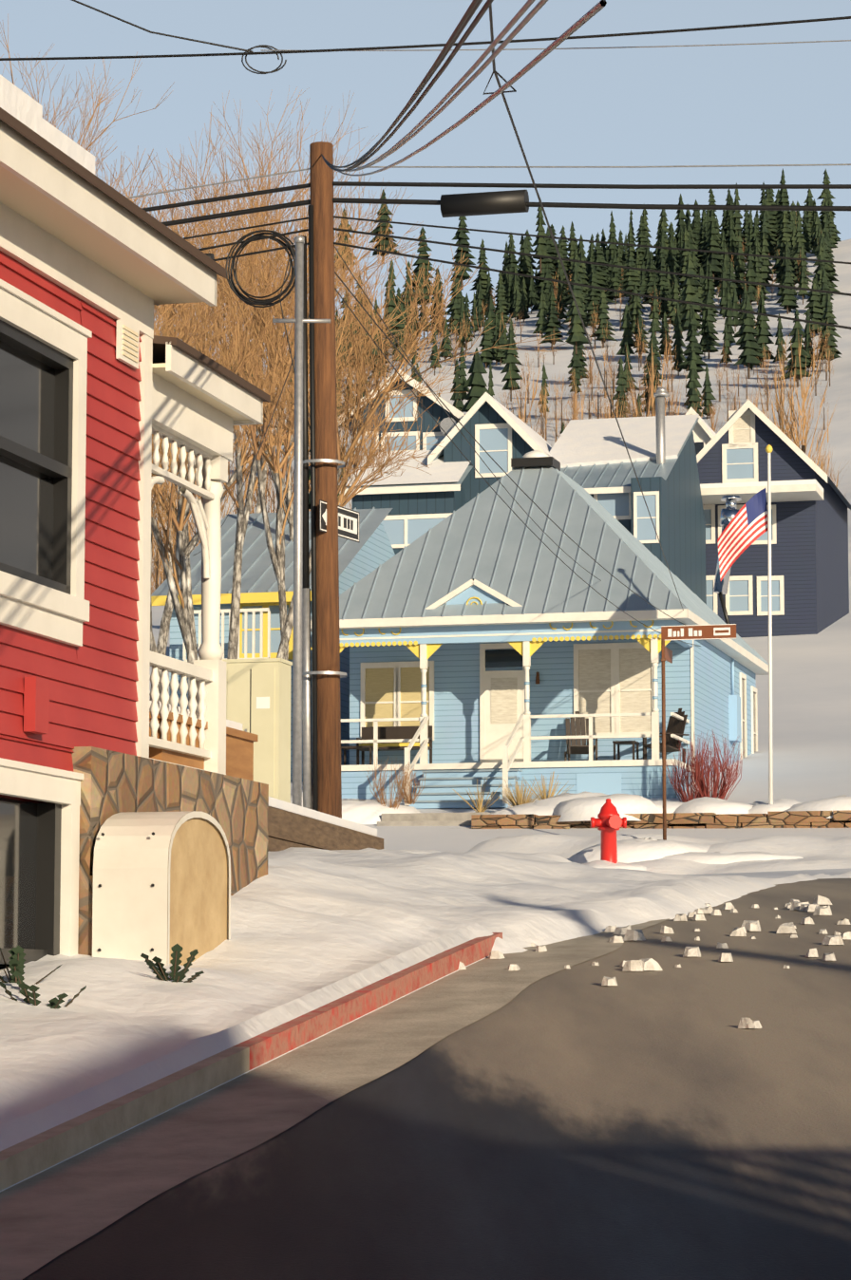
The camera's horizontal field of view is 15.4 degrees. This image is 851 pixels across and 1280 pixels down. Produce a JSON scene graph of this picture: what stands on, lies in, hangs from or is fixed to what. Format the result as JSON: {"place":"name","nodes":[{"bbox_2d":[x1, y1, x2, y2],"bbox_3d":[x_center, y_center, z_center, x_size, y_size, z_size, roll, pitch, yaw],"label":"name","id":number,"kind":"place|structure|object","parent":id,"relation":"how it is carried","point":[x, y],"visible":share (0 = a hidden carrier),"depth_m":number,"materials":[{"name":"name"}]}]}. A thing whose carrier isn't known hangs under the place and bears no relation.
{"place":"outdoors","nodes":[
{"label":"outdoors","id":0,"kind":"place"},
{"bbox_2d":[0,0,850,374],"label":"sky","id":1,"kind":"structure","parent":0,"point":[767,103],"materials":[{"name":"blue"}]},
{"bbox_2d":[22,878,850,1279],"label":"road","id":2,"kind":"structure","parent":0,"point":[668,1121],"depth_m":10.42,"materials":[{"name":"grey asphalt"}]},
{"bbox_2d":[0,932,502,1190],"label":"kerb","id":3,"kind":"structure","parent":2,"relation":"on","point":[28,1157],"depth_m":12.08,"materials":[{"name":"red concrete"}]},
{"bbox_2d":[0,918,670,1279],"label":"gutter","id":4,"kind":"object","parent":2,"relation":"on","point":[49,1214],"visible":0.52,"depth_m":11.44,"materials":[{"name":"grey concrete"}]},
{"bbox_2d":[458,895,850,1028],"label":"snow chunks","id":5,"kind":"object","parent":2,"relation":"on","point":[651,964],"visible":0.79,"depth_m":17.23,"materials":[{"name":"white snow"}]},
{"bbox_2d":[149,239,850,878],"bbox_3d":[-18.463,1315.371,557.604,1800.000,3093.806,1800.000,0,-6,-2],"label":"terrain","id":6,"kind":"structure","parent":0,"point":[812,716],"depth_m":167.09,"materials":[{"name":"white snow"}]},
{"bbox_2d":[0,75,225,969],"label":"red house","id":7,"kind":"structure","parent":6,"relation":"on","point":[94,269],"depth_m":14.83,"materials":[{"name":"red wood"}]},
{"bbox_2d":[0,16,850,60],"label":"top cable","id":8,"kind":"object","parent":7,"relation":"attached to","point":[439,45],"visible":1,"depth_m":16.01,"materials":[{"name":"black rubber"}]},
{"bbox_2d":[71,0,253,52],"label":"overhead cable","id":9,"kind":"object","parent":8,"relation":"attached to","point":[142,28],"visible":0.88,"depth_m":16.14,"materials":[{"name":"black rubber"}]},
{"bbox_2d":[241,44,286,74],"bbox_3d":[-0.836,-3.008,16.330,0.237,0.150,0.055,0,-6,-2],"label":"cable coil","id":10,"kind":"object","parent":8,"relation":"attached to","point":[267,72],"visible":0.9,"depth_m":16.32,"materials":[{"name":"black rubber"}]},
{"bbox_2d":[46,746,268,955],"bbox_3d":[-1.512,1.466,16.649,1.000,1.530,3.706,-1,-6,8],"label":"stone base","id":11,"kind":"object","parent":6,"relation":"on","point":[114,782],"visible":0.27,"depth_m":15.87,"materials":[{"name":"brown stone"}]},
{"bbox_2d":[149,335,270,774],"bbox_3d":[-2.718,-0.583,17.221,3.400,2.670,1.630,-2,-7,14],"label":"porch","id":12,"kind":"object","parent":11,"relation":"on","point":[202,404],"visible":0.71,"depth_m":17.02,"materials":[{"name":"beige wood"}]},
{"bbox_2d":[149,700,258,780],"bbox_3d":[-1.353,0.591,17.327,0.390,0.380,1.640,-2,-7,14],"label":"wooden fence","id":13,"kind":"object","parent":12,"relation":"on","point":[239,752],"visible":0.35,"depth_m":17.60,"materials":[{"name":"brown wood"}]},
{"bbox_2d":[150,507,395,781],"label":"blue house","id":14,"kind":"structure","parent":6,"relation":"on","point":[369,552],"depth_m":70.58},
{"bbox_2d":[0,22,567,703],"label":"bare trees","id":15,"kind":"object","parent":6,"relation":"on","point":[251,332],"visible":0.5,"depth_m":52.75,"materials":[{"name":"brown plant"}]},
{"bbox_2d":[267,796,383,851],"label":"retaining wall","id":16,"kind":"structure","parent":6,"relation":"on","point":[291,825],"depth_m":25.91,"materials":[{"name":"brown stone"}]},
{"bbox_2d":[300,141,359,818],"bbox_3d":[-0.861,-1.557,31.373,0.860,6.853,0.495,5,-8,-37],"label":"utility pole","id":17,"kind":"object","parent":6,"relation":"on","point":[331,520],"visible":0.9,"depth_m":31.13,"materials":[{"name":"brown wood"}]},
{"bbox_2d":[127,168,309,198],"bbox_3d":[-22.849,-3.466,37.044,45.001,1.355,0.016,-2,-7,14],"label":"cable","id":18,"kind":"object","parent":17,"relation":"attached to","point":[218,183],"visible":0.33,"depth_m":31.86,"materials":[{"name":"black rubber"}]},
{"bbox_2d":[141,183,310,211],"bbox_3d":[-22.847,-3.412,37.038,45.003,1.148,0.044,-2,-7,14],"label":"cable","id":19,"kind":"object","parent":17,"relation":"attached to","point":[226,197],"visible":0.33,"depth_m":31.81,"materials":[{"name":"black rubber"}]},
{"bbox_2d":[161,199,310,225],"bbox_3d":[-22.845,-3.186,37.013,45.003,1.269,0.052,-2,-7,14],"label":"cable","id":20,"kind":"object","parent":17,"relation":"attached to","point":[237,213],"visible":0.33,"depth_m":31.77,"materials":[{"name":"black rubber"}]},
{"bbox_2d":[182,217,308,239],"bbox_3d":[-22.843,-2.842,36.974,45.001,1.615,0.020,-2,-7,14],"label":"cable","id":21,"kind":"object","parent":17,"relation":"attached to","point":[234,230],"depth_m":31.74,"materials":[{"name":"black rubber"}]},
{"bbox_2d":[193,313,309,555],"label":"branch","id":22,"kind":"object","parent":17,"relation":"attached to","point":[264,435],"visible":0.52,"depth_m":41.33,"materials":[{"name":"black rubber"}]},
{"bbox_2d":[198,228,308,250],"bbox_3d":[-22.841,-2.434,36.929,45.002,2.198,0.024,-2,-7,14],"label":"cable","id":23,"kind":"object","parent":17,"relation":"attached to","point":[254,239],"depth_m":31.69,"materials":[{"name":"black rubber"}]},
{"bbox_2d":[225,229,295,307],"bbox_3d":[-1.653,-3.744,31.637,0.738,0.774,0.056,-2,-7,14],"label":"coil","id":24,"kind":"object","parent":23,"relation":"hanging from","point":[282,293],"visible":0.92,"depth_m":31.63,"materials":[{"name":"black rubber"}]},
{"bbox_2d":[232,235,291,298],"bbox_3d":[-1.642,-3.752,31.667,0.617,0.647,0.057,-2,-7,14],"label":"coil","id":25,"kind":"object","parent":23,"relation":"hanging from","point":[247,293],"visible":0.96,"depth_m":31.69,"materials":[{"name":"black rubber"}]},
{"bbox_2d":[229,232,295,303],"bbox_3d":[-1.634,-3.742,31.658,0.690,0.723,0.057,-2,-7,14],"label":"coil","id":26,"kind":"object","parent":23,"relation":"hanging from","point":[239,292],"visible":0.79,"depth_m":31.65,"materials":[{"name":"black rubber"}]},
{"bbox_2d":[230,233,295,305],"bbox_3d":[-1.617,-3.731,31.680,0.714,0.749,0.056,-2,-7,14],"label":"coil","id":27,"kind":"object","parent":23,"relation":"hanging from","point":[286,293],"visible":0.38,"depth_m":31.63,"materials":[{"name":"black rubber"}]},
{"bbox_2d":[234,235,293,301],"bbox_3d":[-1.616,-3.730,31.672,0.642,0.673,0.057,-2,-7,14],"label":"coil","id":28,"kind":"object","parent":23,"relation":"hanging from","point":[245,245],"visible":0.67,"depth_m":31.67,"materials":[{"name":"black rubber"}]},
{"bbox_2d":[212,242,308,261],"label":"cable","id":29,"kind":"object","parent":17,"relation":"attached to","point":[255,253],"depth_m":31.68,"materials":[{"name":"black rubber"}]},
{"bbox_2d":[279,243,310,430],"bbox_3d":[-1.294,-3.009,31.488,0.356,1.963,0.016,-2,-7,13],"label":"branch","id":30,"kind":"object","parent":29,"relation":"hanging from","point":[284,323],"visible":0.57,"depth_m":31.53,"materials":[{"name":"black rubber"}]},
{"bbox_2d":[320,0,479,171],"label":"overhead cable","id":31,"kind":"object","parent":17,"relation":"attached to","point":[467,13],"visible":0.88,"depth_m":8.23,"materials":[{"name":"black rubber"}]},
{"bbox_2d":[321,0,482,168],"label":"overhead cable","id":32,"kind":"object","parent":17,"relation":"attached to","point":[459,33],"visible":0.6,"depth_m":8.95,"materials":[{"name":"black rubber"}]},
{"bbox_2d":[320,0,493,171],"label":"overhead cable","id":33,"kind":"object","parent":17,"relation":"attached to","point":[477,19],"visible":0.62,"depth_m":8.05,"materials":[{"name":"black rubber"}]},
{"bbox_2d":[330,0,535,171],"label":"cable","id":34,"kind":"object","parent":17,"relation":"attached to","point":[505,29],"visible":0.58,"depth_m":8.12,"materials":[{"name":"brown rubber"}]},
{"bbox_2d":[336,0,547,171],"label":"cable","id":35,"kind":"object","parent":17,"relation":"attached to","point":[540,4],"visible":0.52,"depth_m":8.01,"materials":[{"name":"brown rubber"}]},
{"bbox_2d":[337,0,606,176],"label":"cable","id":36,"kind":"object","parent":17,"relation":"attached to","point":[600,5],"visible":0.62,"depth_m":6.81,"materials":[{"name":"brown rubber"}]},
{"bbox_2d":[332,181,850,188],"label":"cable","id":37,"kind":"object","parent":17,"relation":"attached to","point":[629,186],"visible":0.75,"depth_m":30.85,"materials":[{"name":"black rubber"}]},
{"bbox_2d":[332,197,850,211],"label":"cable","id":38,"kind":"object","parent":17,"relation":"attached to","point":[617,206],"visible":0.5,"depth_m":30.74,"materials":[{"name":"black rubber"}]},
{"bbox_2d":[156,189,528,305],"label":"splice cases","id":39,"kind":"object","parent":38,"relation":"attached to","point":[513,201],"visible":0.48,"depth_m":31.06,"materials":[{"name":"black plastic"}]},
{"bbox_2d":[332,215,850,263],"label":"cable","id":40,"kind":"object","parent":17,"relation":"attached to","point":[647,246],"visible":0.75,"depth_m":30.82,"materials":[{"name":"black rubber"}]},
{"bbox_2d":[333,227,850,296],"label":"cable","id":41,"kind":"object","parent":17,"relation":"attached to","point":[601,264],"visible":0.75,"depth_m":30.80,"materials":[{"name":"black rubber"}]},
{"bbox_2d":[333,242,850,329],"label":"cable","id":42,"kind":"object","parent":17,"relation":"attached to","point":[600,288],"visible":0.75,"depth_m":30.77,"materials":[{"name":"black rubber"}]},
{"bbox_2d":[343,163,850,168],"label":"cable","id":43,"kind":"object","parent":17,"relation":"attached to","point":[597,166],"visible":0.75,"depth_m":30.91,"materials":[{"name":"black rubber"}]},
{"bbox_2d":[0,730,745,1008],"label":"shrubs","id":44,"kind":"object","parent":6,"relation":"on","point":[700,786],"visible":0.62,"depth_m":60.25,"materials":[{"name":"plant"}]},
{"bbox_2d":[0,847,850,1192],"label":"snowy ground","id":45,"kind":"structure","parent":6,"relation":"on","point":[313,929],"depth_m":15.50,"materials":[{"name":"white snow"}]},
{"bbox_2d":[92,810,230,966],"bbox_3d":[-1.264,1.453,15.169,0.372,1.250,0.970,-2,-7,14],"label":"utility box","id":46,"kind":"object","parent":45,"relation":"on","point":[161,884],"visible":0.88,"depth_m":14.80,"materials":[{"name":"beige metal"}]},
{"bbox_2d":[221,658,292,803],"bbox_3d":[-1.442,0.814,26.955,0.520,1.280,0.372,-2,-7,14],"label":"utility cabinet","id":47,"kind":"object","parent":45,"relation":"on","point":[258,696],"visible":0.6,"depth_m":26.80,"materials":[{"name":"beige metal"}]},
{"bbox_2d":[272,235,330,806],"bbox_3d":[-1.174,-1.022,29.683,0.550,5.660,0.100,0,-6,-2],"label":"conduit","id":48,"kind":"object","parent":45,"relation":"on","point":[298,320],"visible":0.85,"depth_m":29.67,"materials":[{"name":"grey metal"}]},
{"bbox_2d":[376,811,490,826],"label":"concrete steps","id":49,"kind":"structure","parent":6,"relation":"on","point":[431,819],"depth_m":59.46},
{"bbox_2d":[151,169,841,508],"bbox_3d":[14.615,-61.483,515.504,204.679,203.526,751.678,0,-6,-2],"label":"hill conifers","id":50,"kind":"object","parent":6,"relation":"on","point":[522,296],"visible":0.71,"depth_m":731.71,"materials":[{"name":"green plant"}]},
{"bbox_2d":[150,221,847,594],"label":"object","id":51,"kind":"object","parent":6,"relation":"on","point":[159,565],"visible":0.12,"depth_m":270.95,"materials":[{"name":"brown plant"}]},
{"bbox_2d":[337,369,706,604],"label":"dark blue house","id":52,"kind":"structure","parent":6,"relation":"on","point":[591,456],"depth_m":105.59,"materials":[{"name":"wood"}]},
{"bbox_2d":[310,450,768,809],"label":"blue house","id":53,"kind":"structure","parent":6,"relation":"on","point":[491,637],"depth_m":64.62,"materials":[{"name":"blue wood"}]},
{"bbox_2d":[334,245,601,581],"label":"cable","id":54,"kind":"object","parent":53,"relation":"attached to","point":[443,408],"visible":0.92,"depth_m":40.35,"materials":[{"name":"black rubber"}]},
{"bbox_2d":[334,271,686,625],"bbox_3d":[2.208,-1.806,47.966,0.014,0.550,33.787,-1,-6,11],"label":"cable","id":55,"kind":"object","parent":53,"relation":"attached to","point":[479,443],"visible":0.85,"depth_m":39.52,"materials":[{"name":"black rubber"}]},
{"bbox_2d":[340,708,689,765],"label":"porch furniture","id":56,"kind":"object","parent":53,"relation":"on","point":[675,726],"visible":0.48,"depth_m":64.34,"materials":[{"name":"grey wood"}]},
{"bbox_2d":[335,288,700,646],"bbox_3d":[2.345,-1.386,48.456,0.012,0.822,34.885,-1,-6,11],"label":"cable","id":57,"kind":"object","parent":53,"relation":"attached to","point":[475,468],"visible":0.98,"depth_m":39.37,"materials":[{"name":"black rubber"}]},
{"bbox_2d":[489,3,683,610],"bbox_3d":[2.623,-1.498,37.042,0.104,3.777,50.685,-1,-6,5],"label":"diagonal cable","id":58,"kind":"object","parent":53,"relation":"attached to","point":[510,115],"visible":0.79,"depth_m":17.18,"materials":[{"name":"black rubber"}]},
{"bbox_2d":[482,71,516,94],"bbox_3d":[0.275,-2.359,13.359,0.173,0.067,0.143,-4,-8,35],"label":"cable spreader","id":59,"kind":"object","parent":58,"relation":"attached to","point":[505,81],"visible":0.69,"depth_m":13.35,"materials":[{"name":"black metal"}]},
{"bbox_2d":[713,495,741,623],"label":"chrome flue","id":60,"kind":"object","parent":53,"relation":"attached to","point":[729,512],"visible":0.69,"depth_m":74.69,"materials":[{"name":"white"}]},
{"bbox_2d":[470,809,850,828],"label":"dry stone wall","id":61,"kind":"structure","parent":6,"relation":"on","point":[793,819],"depth_m":57.58,"materials":[{"name":"brown stone"}]},
{"bbox_2d":[716,444,772,804],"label":"flagpole","id":62,"kind":"object","parent":6,"relation":"on","point":[748,525],"visible":0.96,"depth_m":58.63,"materials":[{"name":"white metal"}]},
{"bbox_2d":[685,399,850,637],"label":"navy house","id":63,"kind":"structure","parent":6,"relation":"on","point":[810,504],"depth_m":113.60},
{"bbox_2d":[260,39,850,51],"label":"cable","id":64,"kind":"object","parent":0,"point":[577,47],"visible":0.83,"depth_m":15.83,"materials":[{"name":"black rubber"}]},
{"bbox_2d":[290,790,850,870],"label":"yard snow","id":65,"kind":"structure","parent":0,"point":[584,805],"depth_m":57.98,"materials":[{"name":"white snow"}]},
{"bbox_2d":[660,623,735,840],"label":"street sign","id":66,"kind":"object","parent":65,"relation":"on","point":[700,631],"visible":0.96,"depth_m":54.21,"materials":[{"name":"brown metal"}]},
{"bbox_2d":[468,833,850,874],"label":"bank","id":67,"kind":"structure","parent":0,"point":[818,852],"depth_m":53.55,"materials":[{"name":"white snow"}]},
{"bbox_2d":[590,798,626,863],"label":"hydrant","id":68,"kind":"object","parent":67,"relation":"on","point":[609,822],"visible":0.79,"depth_m":51.86,"materials":[{"name":"red metal"}]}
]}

